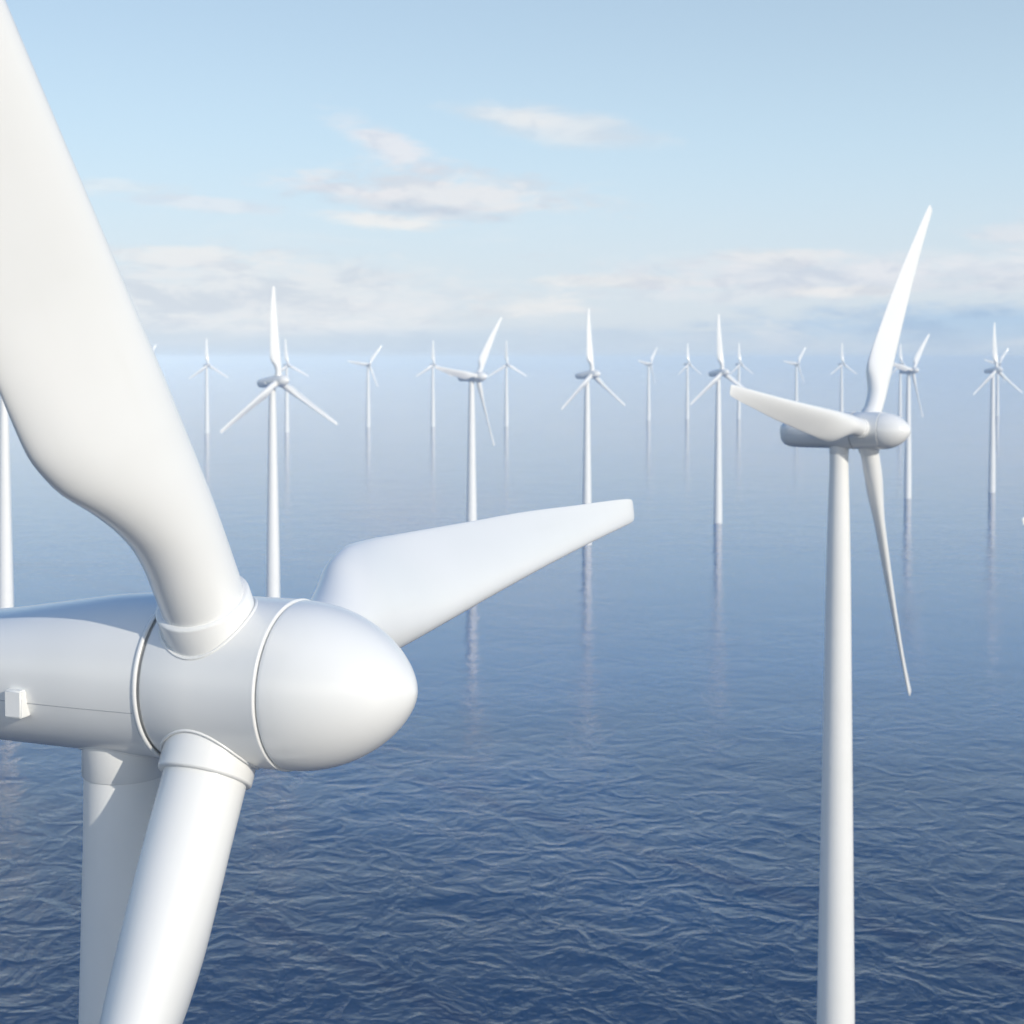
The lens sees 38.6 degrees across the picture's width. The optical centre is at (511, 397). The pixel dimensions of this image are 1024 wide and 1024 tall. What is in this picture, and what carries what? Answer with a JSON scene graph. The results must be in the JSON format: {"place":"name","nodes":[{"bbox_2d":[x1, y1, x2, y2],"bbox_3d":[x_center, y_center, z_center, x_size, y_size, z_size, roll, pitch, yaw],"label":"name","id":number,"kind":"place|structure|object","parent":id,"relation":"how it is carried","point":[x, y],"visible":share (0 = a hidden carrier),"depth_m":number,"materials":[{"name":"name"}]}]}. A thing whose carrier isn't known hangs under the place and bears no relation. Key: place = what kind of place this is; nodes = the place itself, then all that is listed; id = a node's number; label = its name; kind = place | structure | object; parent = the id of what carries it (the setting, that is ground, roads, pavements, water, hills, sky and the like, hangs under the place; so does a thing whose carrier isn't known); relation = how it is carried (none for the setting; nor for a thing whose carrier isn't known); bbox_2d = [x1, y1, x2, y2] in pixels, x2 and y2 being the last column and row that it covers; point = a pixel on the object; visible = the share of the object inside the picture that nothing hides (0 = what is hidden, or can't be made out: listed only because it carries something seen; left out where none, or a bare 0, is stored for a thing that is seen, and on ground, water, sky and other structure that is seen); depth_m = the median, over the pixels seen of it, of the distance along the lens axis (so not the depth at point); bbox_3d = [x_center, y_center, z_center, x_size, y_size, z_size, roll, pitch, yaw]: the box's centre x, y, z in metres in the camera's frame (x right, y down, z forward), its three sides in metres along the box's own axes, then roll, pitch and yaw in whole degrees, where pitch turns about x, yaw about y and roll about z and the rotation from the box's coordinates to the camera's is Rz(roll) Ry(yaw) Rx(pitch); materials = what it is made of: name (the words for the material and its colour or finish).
{"place":"outdoors","nodes":[
{"label":"outdoors","id":0,"kind":"place"},
{"bbox_2d":[0,361,1023,1023],"bbox_3d":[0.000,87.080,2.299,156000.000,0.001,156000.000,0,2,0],"label":"water","id":1,"kind":"structure","parent":0,"point":[582,785],"depth_m":340.28,"materials":[{"name":"blue liquid"}]},
{"bbox_2d":[0,395,13,607],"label":"wind turbine","id":2,"kind":"object","parent":1,"relation":"in","point":[6,581],"visible":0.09,"depth_m":431.19,"materials":[{"name":"white paint"}]},
{"bbox_2d":[189,339,227,432],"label":"wind turbine","id":3,"kind":"object","parent":1,"relation":"in","point":[206,366],"visible":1,"depth_m":1710.78,"materials":[{"name":"white paint"}]},
{"bbox_2d":[220,286,337,597],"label":"wind turbine","id":4,"kind":"object","parent":1,"relation":"in","point":[272,383],"visible":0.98,"depth_m":478.58,"materials":[{"name":"white paint"}]},
{"bbox_2d":[281,339,308,432],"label":"wind turbine","id":5,"kind":"object","parent":1,"relation":"in","point":[286,420],"visible":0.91,"depth_m":1728.99,"materials":[{"name":"white paint"}]},
{"bbox_2d":[0,0,633,1023],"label":"wind turbine","id":6,"kind":"object","parent":1,"relation":"in","point":[188,694],"visible":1,"depth_m":30.80,"materials":[{"name":"paint"}]},
{"bbox_2d":[348,345,381,426],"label":"wind turbine","id":7,"kind":"object","parent":1,"relation":"in","point":[368,365],"visible":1,"depth_m":1874.71,"materials":[{"name":"white paint"}]},
{"bbox_2d":[416,340,451,426],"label":"wind turbine","id":8,"kind":"object","parent":1,"relation":"in","point":[433,364],"visible":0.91,"depth_m":1879.26,"materials":[{"name":"white paint"}]},
{"bbox_2d":[435,317,501,521],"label":"wind turbine","id":9,"kind":"object","parent":1,"relation":"in","point":[478,376],"visible":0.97,"depth_m":593.43,"materials":[{"name":"white paint"}]},
{"bbox_2d":[488,341,526,425],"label":"wind turbine","id":10,"kind":"object","parent":1,"relation":"in","point":[506,419],"visible":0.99,"depth_m":1889.29,"materials":[{"name":"white paint"}]},
{"bbox_2d":[561,308,624,544],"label":"wind turbine","id":11,"kind":"object","parent":1,"relation":"in","point":[591,373],"visible":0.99,"depth_m":684.46,"materials":[{"name":"white paint"}]},
{"bbox_2d":[638,347,657,419],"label":"wind turbine","id":12,"kind":"object","parent":1,"relation":"in","point":[650,364],"visible":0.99,"depth_m":2081.01,"materials":[{"name":"white paint"}]},
{"bbox_2d":[678,343,700,418],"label":"wind turbine","id":13,"kind":"object","parent":1,"relation":"in","point":[687,393],"visible":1,"depth_m":2123.16,"materials":[{"name":"white paint"}]},
{"bbox_2d":[690,314,744,522],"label":"wind turbine","id":14,"kind":"object","parent":1,"relation":"in","point":[717,375],"visible":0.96,"depth_m":774.59,"materials":[{"name":"white paint"}]},
{"bbox_2d":[729,343,752,418],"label":"wind turbine","id":15,"kind":"object","parent":1,"relation":"in","point":[739,402],"visible":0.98,"depth_m":2121.91,"materials":[{"name":"white paint"}]},
{"bbox_2d":[783,347,805,401],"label":"wind turbine","id":16,"kind":"object","parent":1,"relation":"in","point":[796,377],"visible":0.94,"depth_m":2181.90,"materials":[{"name":"white paint"}]},
{"bbox_2d":[730,205,931,1023],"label":"wind turbine","id":17,"kind":"object","parent":1,"relation":"in","point":[870,430],"visible":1,"depth_m":148.63,"materials":[{"name":"white paint"}]},
{"bbox_2d":[830,343,856,411],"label":"wind turbine","id":18,"kind":"object","parent":1,"relation":"in","point":[841,385],"visible":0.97,"depth_m":2165.90,"materials":[{"name":"white paint"}]},
{"bbox_2d":[891,343,905,416],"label":"wind turbine","id":19,"kind":"object","parent":1,"relation":"in","point":[900,397],"visible":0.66,"depth_m":2207.03,"materials":[{"name":"white paint"}]},
{"bbox_2d":[893,334,929,498],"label":"wind turbine","id":20,"kind":"object","parent":1,"relation":"in","point":[913,370],"visible":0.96,"depth_m":911.96,"materials":[{"name":"white paint"}]},
{"bbox_2d":[984,348,1008,415],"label":"wind turbine","id":21,"kind":"object","parent":1,"relation":"in","point":[997,391],"visible":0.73,"depth_m":2232.43,"materials":[{"name":"white paint"}]},
{"bbox_2d":[973,323,1021,492],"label":"wind turbine","id":22,"kind":"object","parent":1,"relation":"in","point":[991,466],"visible":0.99,"depth_m":952.53,"materials":[{"name":"white paint"}]},
{"bbox_2d":[6,0,1023,360],"label":"sky","id":23,"kind":"structure","parent":0,"point":[403,176],"materials":[{"name":"blue"}]}
]}

